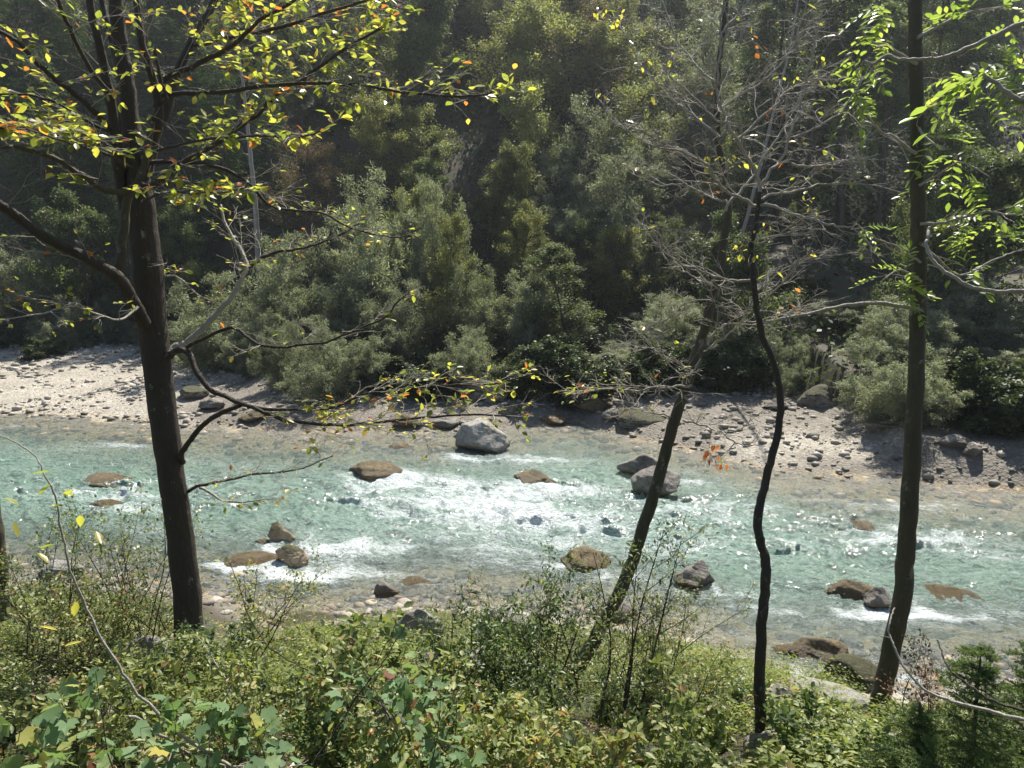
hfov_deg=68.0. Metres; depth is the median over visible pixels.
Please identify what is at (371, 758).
leafy shoot
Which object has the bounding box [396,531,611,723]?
leaved shrub
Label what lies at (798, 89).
slender tree
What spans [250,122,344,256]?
broadleaf tree
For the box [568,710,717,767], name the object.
leafy shrublet
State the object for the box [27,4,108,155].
spruce tree
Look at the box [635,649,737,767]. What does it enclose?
leafy shoot
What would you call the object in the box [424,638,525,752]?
leafy shrublet
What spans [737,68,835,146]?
broadleaf tree
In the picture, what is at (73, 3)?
broadleaf tree
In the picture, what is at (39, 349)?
leafy bush
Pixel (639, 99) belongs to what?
broadleaf tree
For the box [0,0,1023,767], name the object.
ground
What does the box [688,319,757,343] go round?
leafy bush
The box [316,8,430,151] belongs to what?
broadleaf tree
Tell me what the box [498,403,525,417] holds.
boulder
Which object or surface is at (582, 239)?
broadleaf tree
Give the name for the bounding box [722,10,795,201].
spruce tree
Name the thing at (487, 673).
leaved shrub
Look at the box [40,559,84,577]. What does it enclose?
boulder
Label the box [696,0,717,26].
broadleaf tree
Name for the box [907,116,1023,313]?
broadleaf tree
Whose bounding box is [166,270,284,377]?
willow bush
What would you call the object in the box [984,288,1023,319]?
willow bush
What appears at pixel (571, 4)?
broadleaf tree
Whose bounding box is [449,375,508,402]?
boulder
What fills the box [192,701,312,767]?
lobed leaf shrub
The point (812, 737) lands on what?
leafy shrublet
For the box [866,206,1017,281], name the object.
broadleaf tree
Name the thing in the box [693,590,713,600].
boulder
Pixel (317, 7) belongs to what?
broadleaf tree
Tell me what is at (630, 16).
broadleaf tree
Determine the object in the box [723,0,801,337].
dead tree
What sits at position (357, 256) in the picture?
willow bush
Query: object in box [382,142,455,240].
broadleaf tree
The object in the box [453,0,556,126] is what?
broadleaf tree
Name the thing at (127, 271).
spruce tree
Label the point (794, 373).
willow bush
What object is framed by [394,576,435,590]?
boulder
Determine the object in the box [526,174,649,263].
willow bush
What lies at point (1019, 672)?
young spruce
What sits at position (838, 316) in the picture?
willow bush
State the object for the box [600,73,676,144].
willow bush
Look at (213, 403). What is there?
boulder
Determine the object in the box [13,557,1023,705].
cobbles
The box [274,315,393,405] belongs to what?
willow bush
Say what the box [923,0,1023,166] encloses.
slender tree
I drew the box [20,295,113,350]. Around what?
willow bush
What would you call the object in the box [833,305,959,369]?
willow bush
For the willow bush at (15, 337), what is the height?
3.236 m
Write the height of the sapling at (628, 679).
1.710 m
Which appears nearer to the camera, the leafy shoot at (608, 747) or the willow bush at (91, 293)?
the leafy shoot at (608, 747)
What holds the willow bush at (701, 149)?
on the ground at (462, 164)
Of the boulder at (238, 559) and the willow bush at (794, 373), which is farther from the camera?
the willow bush at (794, 373)
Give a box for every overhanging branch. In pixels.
[865,21,1023,71]
[873,607,1023,721]
[899,62,1023,144]
[924,226,1023,293]
[936,640,1023,711]
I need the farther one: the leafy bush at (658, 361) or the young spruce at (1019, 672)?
the leafy bush at (658, 361)
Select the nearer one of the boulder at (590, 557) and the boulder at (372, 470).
the boulder at (590, 557)
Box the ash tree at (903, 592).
[742,0,1023,723]
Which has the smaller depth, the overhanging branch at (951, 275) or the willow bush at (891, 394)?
the overhanging branch at (951, 275)
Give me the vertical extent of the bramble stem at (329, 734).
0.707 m
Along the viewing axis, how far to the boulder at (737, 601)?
13.26 m
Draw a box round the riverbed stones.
[0,415,1023,691]
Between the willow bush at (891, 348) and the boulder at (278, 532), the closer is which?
the boulder at (278, 532)
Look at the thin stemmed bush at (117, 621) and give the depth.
7.82 m
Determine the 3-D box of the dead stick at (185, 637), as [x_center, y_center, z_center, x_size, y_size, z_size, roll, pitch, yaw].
[-2.224,2.231,5.650,0.653,0.621,0.169,7,12,36]
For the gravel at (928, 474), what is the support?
on the ground at (462, 164)
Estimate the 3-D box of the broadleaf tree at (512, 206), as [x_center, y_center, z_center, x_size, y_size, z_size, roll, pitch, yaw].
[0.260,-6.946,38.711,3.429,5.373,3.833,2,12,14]
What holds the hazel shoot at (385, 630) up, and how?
on the ground at (462, 164)
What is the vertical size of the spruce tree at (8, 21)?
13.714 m
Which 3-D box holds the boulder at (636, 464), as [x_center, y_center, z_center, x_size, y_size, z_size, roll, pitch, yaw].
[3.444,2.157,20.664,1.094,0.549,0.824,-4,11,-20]
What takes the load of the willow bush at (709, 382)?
on the ground at (462, 164)
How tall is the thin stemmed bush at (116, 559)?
2.194 m
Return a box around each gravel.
[0,342,1023,485]
[0,622,1015,767]
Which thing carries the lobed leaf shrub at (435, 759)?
on the ground at (462, 164)
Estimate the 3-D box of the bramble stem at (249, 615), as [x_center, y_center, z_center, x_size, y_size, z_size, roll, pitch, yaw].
[-1.215,1.609,4.490,1.276,1.019,0.362,2,10,12]
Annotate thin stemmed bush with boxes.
[0,483,121,667]
[0,578,110,693]
[11,480,224,652]
[26,568,156,679]
[92,521,206,644]
[217,543,333,658]
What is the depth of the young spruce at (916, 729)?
4.10 m
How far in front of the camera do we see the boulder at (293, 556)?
14.75 m
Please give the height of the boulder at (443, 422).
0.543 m
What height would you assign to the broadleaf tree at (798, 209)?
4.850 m
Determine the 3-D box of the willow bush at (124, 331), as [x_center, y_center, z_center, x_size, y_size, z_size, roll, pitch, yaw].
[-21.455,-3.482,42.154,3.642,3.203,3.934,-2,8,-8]
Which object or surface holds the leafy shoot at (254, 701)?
on the ground at (462, 164)
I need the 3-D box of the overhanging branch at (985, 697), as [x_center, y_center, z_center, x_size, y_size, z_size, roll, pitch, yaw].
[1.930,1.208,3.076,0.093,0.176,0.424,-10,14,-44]
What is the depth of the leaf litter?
7.48 m
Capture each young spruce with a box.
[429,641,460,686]
[854,699,961,767]
[872,642,1023,767]
[961,640,1023,767]
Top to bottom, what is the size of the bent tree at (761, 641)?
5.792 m
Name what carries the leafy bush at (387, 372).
on the ground at (462, 164)
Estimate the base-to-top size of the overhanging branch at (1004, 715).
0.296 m
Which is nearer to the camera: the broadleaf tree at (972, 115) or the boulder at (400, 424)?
the boulder at (400, 424)
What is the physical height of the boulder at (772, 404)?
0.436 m
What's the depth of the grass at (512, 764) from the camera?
6.38 m
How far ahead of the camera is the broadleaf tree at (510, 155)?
39.87 m
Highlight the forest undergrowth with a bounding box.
[0,0,1023,415]
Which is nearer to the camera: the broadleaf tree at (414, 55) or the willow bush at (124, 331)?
the willow bush at (124, 331)
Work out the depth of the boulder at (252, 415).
26.28 m
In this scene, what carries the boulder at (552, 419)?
on the ground at (462, 164)
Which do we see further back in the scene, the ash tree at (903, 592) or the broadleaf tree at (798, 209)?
the broadleaf tree at (798, 209)
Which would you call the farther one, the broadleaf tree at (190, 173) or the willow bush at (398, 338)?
the broadleaf tree at (190, 173)
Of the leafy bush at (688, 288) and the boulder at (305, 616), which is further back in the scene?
the leafy bush at (688, 288)
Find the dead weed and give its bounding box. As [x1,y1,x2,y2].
[866,628,967,732]
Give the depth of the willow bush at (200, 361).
33.03 m
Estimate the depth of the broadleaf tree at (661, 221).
37.45 m
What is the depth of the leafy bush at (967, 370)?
21.79 m
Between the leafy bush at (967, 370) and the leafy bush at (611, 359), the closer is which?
the leafy bush at (967, 370)
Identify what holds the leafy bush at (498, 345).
on the ground at (462, 164)
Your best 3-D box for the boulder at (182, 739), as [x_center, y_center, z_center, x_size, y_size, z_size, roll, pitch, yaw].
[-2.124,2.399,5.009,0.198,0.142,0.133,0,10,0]
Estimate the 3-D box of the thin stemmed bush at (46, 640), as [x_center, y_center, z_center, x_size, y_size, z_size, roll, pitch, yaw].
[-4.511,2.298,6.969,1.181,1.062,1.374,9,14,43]
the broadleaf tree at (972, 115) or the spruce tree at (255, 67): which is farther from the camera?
the spruce tree at (255, 67)
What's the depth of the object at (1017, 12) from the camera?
58.46 m
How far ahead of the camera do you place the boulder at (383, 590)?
13.36 m
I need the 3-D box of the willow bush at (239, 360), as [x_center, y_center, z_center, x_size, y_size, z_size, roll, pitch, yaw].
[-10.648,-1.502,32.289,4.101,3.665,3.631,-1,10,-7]
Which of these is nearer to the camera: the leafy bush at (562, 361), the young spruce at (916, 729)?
the young spruce at (916, 729)
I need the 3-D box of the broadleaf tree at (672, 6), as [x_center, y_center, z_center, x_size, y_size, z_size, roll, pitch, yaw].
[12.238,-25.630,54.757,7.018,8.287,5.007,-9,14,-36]
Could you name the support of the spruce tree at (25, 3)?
on the ground at (462, 164)
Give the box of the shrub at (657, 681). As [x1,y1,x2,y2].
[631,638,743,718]
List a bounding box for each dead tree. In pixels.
[229,40,277,304]
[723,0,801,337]
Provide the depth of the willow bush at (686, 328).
32.19 m
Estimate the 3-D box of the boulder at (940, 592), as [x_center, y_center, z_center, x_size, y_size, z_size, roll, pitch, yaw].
[7.668,3.837,13.406,1.351,0.314,1.059,10,14,44]
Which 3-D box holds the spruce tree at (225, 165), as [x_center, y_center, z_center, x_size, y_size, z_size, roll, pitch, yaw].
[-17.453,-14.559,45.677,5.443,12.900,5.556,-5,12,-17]
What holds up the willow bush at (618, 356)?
on the ground at (462, 164)
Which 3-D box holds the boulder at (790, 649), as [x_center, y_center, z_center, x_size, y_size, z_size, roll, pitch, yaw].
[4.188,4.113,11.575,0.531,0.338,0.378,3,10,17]
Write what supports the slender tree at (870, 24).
on the ground at (462, 164)
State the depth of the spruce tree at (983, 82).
49.12 m
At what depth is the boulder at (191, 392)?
29.27 m
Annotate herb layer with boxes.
[0,578,1023,767]
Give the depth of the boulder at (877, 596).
12.89 m
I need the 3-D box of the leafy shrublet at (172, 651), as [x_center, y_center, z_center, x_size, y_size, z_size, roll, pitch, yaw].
[-2.654,2.527,6.436,1.047,0.520,1.104,0,10,0]
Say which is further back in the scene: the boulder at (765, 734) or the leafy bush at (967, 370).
the leafy bush at (967, 370)
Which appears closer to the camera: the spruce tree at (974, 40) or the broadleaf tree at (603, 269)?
the broadleaf tree at (603, 269)
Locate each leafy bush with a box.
[0,324,8,345]
[16,336,69,361]
[18,323,64,346]
[129,310,172,338]
[168,315,195,343]
[325,319,385,355]
[350,354,429,396]
[389,366,463,402]
[472,332,532,363]
[472,344,550,400]
[516,334,624,410]
[541,329,603,355]
[567,352,663,396]
[618,331,699,398]
[675,211,751,320]
[685,330,780,393]
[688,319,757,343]
[721,311,779,343]
[771,272,834,303]
[938,346,1023,440]
[972,374,1023,431]
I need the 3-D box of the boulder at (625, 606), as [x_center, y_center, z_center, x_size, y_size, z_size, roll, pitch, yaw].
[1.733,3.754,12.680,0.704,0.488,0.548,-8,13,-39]
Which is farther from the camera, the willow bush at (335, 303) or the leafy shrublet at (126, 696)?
the willow bush at (335, 303)
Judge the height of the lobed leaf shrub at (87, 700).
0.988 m
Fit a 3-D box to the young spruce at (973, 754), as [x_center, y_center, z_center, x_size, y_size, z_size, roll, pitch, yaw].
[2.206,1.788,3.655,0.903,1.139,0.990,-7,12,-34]
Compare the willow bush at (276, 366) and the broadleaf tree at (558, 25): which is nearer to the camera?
the willow bush at (276, 366)
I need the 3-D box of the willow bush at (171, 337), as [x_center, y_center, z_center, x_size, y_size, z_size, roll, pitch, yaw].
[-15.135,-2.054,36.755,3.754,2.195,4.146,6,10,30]
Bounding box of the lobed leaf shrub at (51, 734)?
[0,701,115,767]
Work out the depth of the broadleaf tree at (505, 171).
40.71 m
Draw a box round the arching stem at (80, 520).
[0,435,235,767]
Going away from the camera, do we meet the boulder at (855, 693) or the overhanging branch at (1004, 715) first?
the overhanging branch at (1004, 715)
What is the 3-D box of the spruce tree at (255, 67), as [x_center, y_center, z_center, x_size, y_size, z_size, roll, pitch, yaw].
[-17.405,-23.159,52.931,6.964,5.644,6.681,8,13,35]
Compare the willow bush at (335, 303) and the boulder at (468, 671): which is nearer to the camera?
the boulder at (468, 671)
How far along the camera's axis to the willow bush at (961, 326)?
26.54 m
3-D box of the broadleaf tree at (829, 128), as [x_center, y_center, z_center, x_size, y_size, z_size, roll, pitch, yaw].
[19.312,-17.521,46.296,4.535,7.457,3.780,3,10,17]
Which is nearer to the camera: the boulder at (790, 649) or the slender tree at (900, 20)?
the boulder at (790, 649)
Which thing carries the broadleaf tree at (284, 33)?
on the ground at (462, 164)
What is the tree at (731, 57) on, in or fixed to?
on the ground at (462, 164)
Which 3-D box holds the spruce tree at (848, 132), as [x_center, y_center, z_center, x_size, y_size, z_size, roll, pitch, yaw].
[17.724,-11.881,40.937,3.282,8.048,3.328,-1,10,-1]
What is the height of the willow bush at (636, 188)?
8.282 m
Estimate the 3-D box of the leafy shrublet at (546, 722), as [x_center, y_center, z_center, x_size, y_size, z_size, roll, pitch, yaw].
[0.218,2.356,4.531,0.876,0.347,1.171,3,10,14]
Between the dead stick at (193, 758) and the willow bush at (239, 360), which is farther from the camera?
the willow bush at (239, 360)
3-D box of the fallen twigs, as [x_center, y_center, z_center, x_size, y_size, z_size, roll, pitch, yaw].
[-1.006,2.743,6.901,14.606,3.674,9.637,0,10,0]
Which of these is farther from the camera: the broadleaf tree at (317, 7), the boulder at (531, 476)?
the broadleaf tree at (317, 7)
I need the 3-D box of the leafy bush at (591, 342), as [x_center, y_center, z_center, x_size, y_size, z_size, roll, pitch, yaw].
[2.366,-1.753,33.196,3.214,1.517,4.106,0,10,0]
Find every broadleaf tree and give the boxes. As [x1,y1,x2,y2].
[0,58,69,195]
[19,0,95,86]
[19,183,129,324]
[26,122,111,232]
[79,0,107,9]
[94,0,153,86]
[99,152,178,270]
[157,197,234,316]
[160,0,197,25]
[163,141,232,241]
[180,0,286,121]
[195,0,255,28]
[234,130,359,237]
[242,0,313,68]
[259,0,336,126]
[297,0,349,34]
[298,0,376,93]
[306,94,389,115]
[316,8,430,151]
[340,87,420,194]
[347,0,433,70]
[372,0,470,120]
[374,38,457,78]
[381,102,465,186]
[381,180,437,273]
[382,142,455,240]
[421,206,487,346]
[446,0,521,77]
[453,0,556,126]
[458,154,535,261]
[474,138,544,244]
[481,0,592,145]
[483,208,555,305]
[484,196,544,291]
[487,77,584,208]
[510,242,625,345]
[511,0,603,71]
[549,0,624,84]
[553,213,614,297]
[555,19,668,117]
[565,220,650,322]
[592,0,690,80]
[594,75,690,193]
[631,0,663,23]
[631,212,685,309]
[648,0,717,73]
[662,205,707,252]
[683,128,758,236]
[687,205,809,345]
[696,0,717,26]
[707,0,777,82]
[726,37,770,129]
[729,0,766,28]
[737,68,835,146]
[742,0,866,80]
[774,158,840,247]
[788,39,863,150]
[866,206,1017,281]
[870,91,982,311]
[874,0,945,73]
[898,77,1023,214]
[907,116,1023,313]
[987,94,1023,267]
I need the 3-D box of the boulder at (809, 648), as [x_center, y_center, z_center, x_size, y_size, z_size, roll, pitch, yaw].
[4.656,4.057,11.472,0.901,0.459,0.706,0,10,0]
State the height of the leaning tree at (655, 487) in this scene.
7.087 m
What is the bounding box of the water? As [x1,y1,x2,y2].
[0,413,1023,691]
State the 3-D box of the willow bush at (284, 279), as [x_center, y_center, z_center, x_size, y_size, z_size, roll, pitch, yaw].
[-10.341,-3.864,36.131,7.776,6.835,6.709,6,12,32]
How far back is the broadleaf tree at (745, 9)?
62.96 m
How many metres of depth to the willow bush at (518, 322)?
32.38 m
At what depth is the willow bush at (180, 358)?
34.56 m
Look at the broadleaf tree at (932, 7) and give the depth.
53.48 m
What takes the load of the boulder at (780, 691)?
on the ground at (462, 164)
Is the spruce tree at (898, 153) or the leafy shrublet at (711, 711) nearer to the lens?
the leafy shrublet at (711, 711)
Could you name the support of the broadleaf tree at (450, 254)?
on the ground at (462, 164)
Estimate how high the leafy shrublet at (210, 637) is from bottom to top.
0.556 m
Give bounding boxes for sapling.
[449,565,759,710]
[562,511,743,731]
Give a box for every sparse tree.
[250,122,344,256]
[268,231,326,290]
[517,14,634,82]
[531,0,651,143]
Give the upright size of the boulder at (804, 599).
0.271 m
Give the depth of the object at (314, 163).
42.70 m
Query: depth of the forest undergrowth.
44.06 m
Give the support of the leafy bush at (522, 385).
on the ground at (462, 164)
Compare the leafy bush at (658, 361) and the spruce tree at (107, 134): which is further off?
the spruce tree at (107, 134)
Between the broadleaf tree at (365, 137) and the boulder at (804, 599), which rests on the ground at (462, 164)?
the broadleaf tree at (365, 137)
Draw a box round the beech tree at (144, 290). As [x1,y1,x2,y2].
[0,0,541,658]
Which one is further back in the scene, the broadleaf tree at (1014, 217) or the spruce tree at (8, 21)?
the spruce tree at (8, 21)
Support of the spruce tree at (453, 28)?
on the ground at (462, 164)
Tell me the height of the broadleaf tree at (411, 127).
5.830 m
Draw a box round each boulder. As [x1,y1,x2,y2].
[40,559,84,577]
[84,472,133,487]
[88,499,124,509]
[119,635,169,666]
[176,738,204,757]
[179,385,208,398]
[198,398,224,408]
[218,551,286,574]
[238,410,271,421]
[250,538,270,548]
[267,521,295,546]
[270,377,299,392]
[275,543,308,569]
[282,611,335,633]
[349,460,402,481]
[368,702,420,739]
[374,581,398,598]
[388,442,414,452]
[391,414,421,426]
[391,675,432,707]
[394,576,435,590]
[397,608,444,646]
[417,648,479,685]
[420,413,461,428]
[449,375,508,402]
[453,417,510,454]
[474,606,540,644]
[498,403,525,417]
[514,469,556,483]
[528,388,552,400]
[538,414,565,424]
[553,546,611,575]
[574,396,613,411]
[593,600,637,623]
[601,408,618,420]
[617,407,665,428]
[617,453,657,472]
[631,466,680,496]
[673,559,715,589]
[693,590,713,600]
[728,596,757,611]
[743,730,777,758]
[762,398,789,408]
[765,683,800,709]
[770,644,799,662]
[789,595,823,600]
[789,673,868,714]
[792,637,848,668]
[797,384,839,407]
[814,653,876,692]
[824,579,891,614]
[842,520,875,531]
[861,411,904,427]
[863,586,890,608]
[912,584,994,620]
[939,434,970,449]
[962,442,982,455]
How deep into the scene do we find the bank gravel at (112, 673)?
6.54 m
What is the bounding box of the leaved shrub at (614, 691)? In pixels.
[582,660,708,727]
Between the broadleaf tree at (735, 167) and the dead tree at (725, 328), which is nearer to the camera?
the dead tree at (725, 328)
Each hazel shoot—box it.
[305,613,372,707]
[320,601,417,732]
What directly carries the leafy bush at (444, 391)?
on the ground at (462, 164)
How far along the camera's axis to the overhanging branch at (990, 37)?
2.90 m
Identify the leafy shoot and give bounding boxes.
[0,642,170,767]
[161,651,317,764]
[280,620,473,767]
[335,675,549,767]
[492,689,646,767]
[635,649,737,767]
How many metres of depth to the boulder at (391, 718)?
5.12 m
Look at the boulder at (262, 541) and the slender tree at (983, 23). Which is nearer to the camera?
the boulder at (262, 541)
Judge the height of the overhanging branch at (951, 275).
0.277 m
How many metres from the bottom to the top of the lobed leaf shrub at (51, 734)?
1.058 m
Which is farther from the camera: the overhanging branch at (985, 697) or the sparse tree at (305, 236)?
the sparse tree at (305, 236)
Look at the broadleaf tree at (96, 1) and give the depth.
60.83 m
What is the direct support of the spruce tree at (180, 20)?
on the ground at (462, 164)
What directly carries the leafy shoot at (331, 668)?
on the ground at (462, 164)
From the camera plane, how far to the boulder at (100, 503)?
18.24 m
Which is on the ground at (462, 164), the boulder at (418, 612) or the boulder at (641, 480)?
the boulder at (418, 612)
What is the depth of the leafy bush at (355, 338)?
33.34 m
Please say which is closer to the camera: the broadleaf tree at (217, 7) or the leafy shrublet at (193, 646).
the leafy shrublet at (193, 646)
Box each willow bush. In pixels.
[0,233,93,345]
[0,300,31,346]
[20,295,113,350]
[25,215,127,308]
[84,293,138,344]
[90,255,169,318]
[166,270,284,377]
[169,320,182,359]
[171,327,215,366]
[190,333,252,371]
[207,230,354,342]
[215,306,305,380]
[245,320,327,391]
[268,268,400,359]
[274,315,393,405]
[293,161,464,322]
[333,277,463,360]
[383,172,478,315]
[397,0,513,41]
[424,259,515,356]
[427,324,512,389]
[489,262,597,349]
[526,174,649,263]
[538,91,686,228]
[547,142,703,292]
[582,339,633,373]
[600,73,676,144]
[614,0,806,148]
[629,288,744,350]
[661,73,752,169]
[674,339,718,389]
[737,323,816,394]
[796,296,883,329]
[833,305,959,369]
[833,339,978,430]
[862,274,1023,359]
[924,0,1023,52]
[954,333,1023,366]
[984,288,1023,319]
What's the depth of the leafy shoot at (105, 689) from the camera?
4.14 m
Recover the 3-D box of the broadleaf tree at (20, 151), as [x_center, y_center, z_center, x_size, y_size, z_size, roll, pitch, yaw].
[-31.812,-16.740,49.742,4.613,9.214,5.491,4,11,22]
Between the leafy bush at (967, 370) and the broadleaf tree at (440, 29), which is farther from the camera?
the broadleaf tree at (440, 29)
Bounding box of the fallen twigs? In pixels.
[0,589,1011,767]
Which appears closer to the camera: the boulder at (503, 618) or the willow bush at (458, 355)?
the boulder at (503, 618)
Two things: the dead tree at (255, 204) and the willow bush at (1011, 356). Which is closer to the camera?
the willow bush at (1011, 356)
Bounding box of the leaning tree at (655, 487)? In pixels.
[539,0,842,687]
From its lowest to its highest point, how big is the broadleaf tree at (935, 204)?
9.460 m
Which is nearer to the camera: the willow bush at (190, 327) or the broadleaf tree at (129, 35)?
the willow bush at (190, 327)
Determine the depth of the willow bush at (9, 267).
41.06 m
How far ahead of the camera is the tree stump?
8.67 m
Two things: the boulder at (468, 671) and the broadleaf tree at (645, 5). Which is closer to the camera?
the boulder at (468, 671)
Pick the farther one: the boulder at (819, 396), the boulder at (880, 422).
the boulder at (819, 396)
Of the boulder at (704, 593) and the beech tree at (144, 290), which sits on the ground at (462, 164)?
the beech tree at (144, 290)
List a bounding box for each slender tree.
[722,0,822,202]
[764,0,876,241]
[796,0,901,250]
[797,0,885,213]
[845,0,940,238]
[862,0,938,185]
[900,0,1006,175]
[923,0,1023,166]
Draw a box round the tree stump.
[0,504,11,621]
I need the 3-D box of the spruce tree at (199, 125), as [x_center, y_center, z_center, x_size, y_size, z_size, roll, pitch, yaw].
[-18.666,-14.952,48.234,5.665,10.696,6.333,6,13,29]
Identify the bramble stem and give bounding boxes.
[214,557,405,738]
[311,614,416,766]
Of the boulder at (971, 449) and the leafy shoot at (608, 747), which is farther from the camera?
the boulder at (971, 449)
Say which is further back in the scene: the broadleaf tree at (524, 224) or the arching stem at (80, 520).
the broadleaf tree at (524, 224)
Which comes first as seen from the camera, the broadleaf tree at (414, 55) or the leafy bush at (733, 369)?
the leafy bush at (733, 369)
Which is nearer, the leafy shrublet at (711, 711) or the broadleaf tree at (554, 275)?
the leafy shrublet at (711, 711)
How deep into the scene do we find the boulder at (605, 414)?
25.96 m
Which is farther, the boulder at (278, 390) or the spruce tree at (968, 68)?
the spruce tree at (968, 68)
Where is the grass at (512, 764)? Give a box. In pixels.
[0,592,1022,767]
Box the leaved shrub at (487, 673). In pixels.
[405,602,548,728]
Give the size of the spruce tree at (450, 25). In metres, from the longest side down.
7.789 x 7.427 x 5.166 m
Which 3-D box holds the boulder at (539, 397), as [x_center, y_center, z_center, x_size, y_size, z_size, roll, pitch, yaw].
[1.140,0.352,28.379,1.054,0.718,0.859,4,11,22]
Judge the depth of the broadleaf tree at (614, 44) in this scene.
47.38 m
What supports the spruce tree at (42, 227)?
on the ground at (462, 164)
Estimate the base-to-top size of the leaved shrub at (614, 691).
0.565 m
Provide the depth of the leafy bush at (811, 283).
33.50 m
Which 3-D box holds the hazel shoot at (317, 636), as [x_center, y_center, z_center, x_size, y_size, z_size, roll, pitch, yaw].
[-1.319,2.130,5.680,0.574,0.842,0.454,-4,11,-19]
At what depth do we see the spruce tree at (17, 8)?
60.73 m
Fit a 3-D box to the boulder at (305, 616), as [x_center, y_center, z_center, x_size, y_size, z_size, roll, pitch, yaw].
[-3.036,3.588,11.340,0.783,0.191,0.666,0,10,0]
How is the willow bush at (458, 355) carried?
on the ground at (462, 164)
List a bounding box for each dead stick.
[127,715,307,767]
[183,631,233,701]
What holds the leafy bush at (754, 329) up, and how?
on the ground at (462, 164)
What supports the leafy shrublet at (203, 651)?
on the ground at (462, 164)
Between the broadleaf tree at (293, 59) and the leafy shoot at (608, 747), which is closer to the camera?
the leafy shoot at (608, 747)
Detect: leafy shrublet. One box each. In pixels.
[0,656,161,767]
[46,635,203,736]
[102,628,237,689]
[142,628,260,710]
[147,652,355,728]
[149,616,260,679]
[276,696,497,767]
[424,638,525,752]
[513,700,589,767]
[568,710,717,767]
[633,688,738,755]
[683,681,768,730]
[744,675,897,766]
[766,692,844,740]
[776,707,858,766]
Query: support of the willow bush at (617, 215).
on the ground at (462, 164)
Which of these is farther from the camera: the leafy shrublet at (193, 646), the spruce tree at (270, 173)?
the spruce tree at (270, 173)
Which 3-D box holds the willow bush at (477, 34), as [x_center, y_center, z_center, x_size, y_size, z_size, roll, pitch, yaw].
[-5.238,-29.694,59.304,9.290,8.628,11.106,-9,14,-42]
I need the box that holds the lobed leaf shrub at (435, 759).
[323,623,488,767]
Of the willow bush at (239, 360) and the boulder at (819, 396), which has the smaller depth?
the boulder at (819, 396)
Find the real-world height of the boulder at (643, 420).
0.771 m
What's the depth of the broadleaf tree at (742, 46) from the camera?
47.94 m
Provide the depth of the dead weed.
6.17 m
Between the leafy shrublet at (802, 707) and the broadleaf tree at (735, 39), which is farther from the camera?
the broadleaf tree at (735, 39)
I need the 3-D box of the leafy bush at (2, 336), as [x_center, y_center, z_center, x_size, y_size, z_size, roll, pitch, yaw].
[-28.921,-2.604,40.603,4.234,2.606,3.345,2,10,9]
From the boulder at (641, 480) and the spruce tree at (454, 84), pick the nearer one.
the boulder at (641, 480)
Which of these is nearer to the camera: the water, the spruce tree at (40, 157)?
the water
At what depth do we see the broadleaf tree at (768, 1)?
50.41 m
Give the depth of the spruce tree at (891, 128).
41.56 m
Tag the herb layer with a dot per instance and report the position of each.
(779, 759)
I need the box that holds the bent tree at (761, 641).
[598,0,905,732]
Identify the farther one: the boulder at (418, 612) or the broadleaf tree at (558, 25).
the broadleaf tree at (558, 25)
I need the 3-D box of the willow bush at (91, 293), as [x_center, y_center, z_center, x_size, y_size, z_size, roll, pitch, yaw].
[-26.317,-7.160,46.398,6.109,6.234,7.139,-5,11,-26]
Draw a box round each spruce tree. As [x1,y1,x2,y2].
[0,0,32,118]
[0,0,52,26]
[0,46,87,238]
[11,0,89,32]
[26,197,71,308]
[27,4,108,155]
[80,70,182,246]
[108,203,136,336]
[136,15,214,139]
[148,0,207,63]
[177,62,248,226]
[190,32,262,244]
[223,10,303,91]
[231,56,304,221]
[395,7,478,49]
[424,0,489,81]
[432,40,499,94]
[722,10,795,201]
[810,100,866,232]
[844,29,909,213]
[849,3,909,162]
[884,128,941,237]
[924,0,955,117]
[931,51,974,205]
[940,2,997,82]
[941,0,1017,123]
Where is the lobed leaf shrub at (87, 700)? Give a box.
[40,664,263,767]
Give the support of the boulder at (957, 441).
on the ground at (462, 164)
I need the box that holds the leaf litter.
[0,595,1020,767]
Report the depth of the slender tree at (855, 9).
37.66 m
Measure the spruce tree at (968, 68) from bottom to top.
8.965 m
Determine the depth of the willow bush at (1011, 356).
25.45 m
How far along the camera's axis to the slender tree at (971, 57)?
40.84 m
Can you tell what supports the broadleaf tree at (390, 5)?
on the ground at (462, 164)
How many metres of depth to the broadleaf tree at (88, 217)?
42.13 m
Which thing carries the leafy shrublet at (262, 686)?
on the ground at (462, 164)
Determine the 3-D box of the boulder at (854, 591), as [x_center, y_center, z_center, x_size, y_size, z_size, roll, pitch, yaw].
[6.141,3.738,13.479,1.124,0.523,0.777,0,10,0]
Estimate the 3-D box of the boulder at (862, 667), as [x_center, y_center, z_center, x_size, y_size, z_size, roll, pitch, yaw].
[4.565,3.935,10.143,1.018,0.576,0.616,-4,11,-23]
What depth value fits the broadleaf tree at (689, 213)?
40.41 m
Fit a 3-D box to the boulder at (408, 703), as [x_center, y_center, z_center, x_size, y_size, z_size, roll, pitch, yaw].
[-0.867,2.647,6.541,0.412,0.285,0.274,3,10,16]
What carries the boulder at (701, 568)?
in the water
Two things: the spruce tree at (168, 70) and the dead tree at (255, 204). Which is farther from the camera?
the spruce tree at (168, 70)
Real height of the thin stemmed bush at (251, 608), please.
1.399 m
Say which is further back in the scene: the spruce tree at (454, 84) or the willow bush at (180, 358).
the spruce tree at (454, 84)
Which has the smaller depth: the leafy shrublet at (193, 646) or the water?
the leafy shrublet at (193, 646)
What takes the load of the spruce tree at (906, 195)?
on the ground at (462, 164)

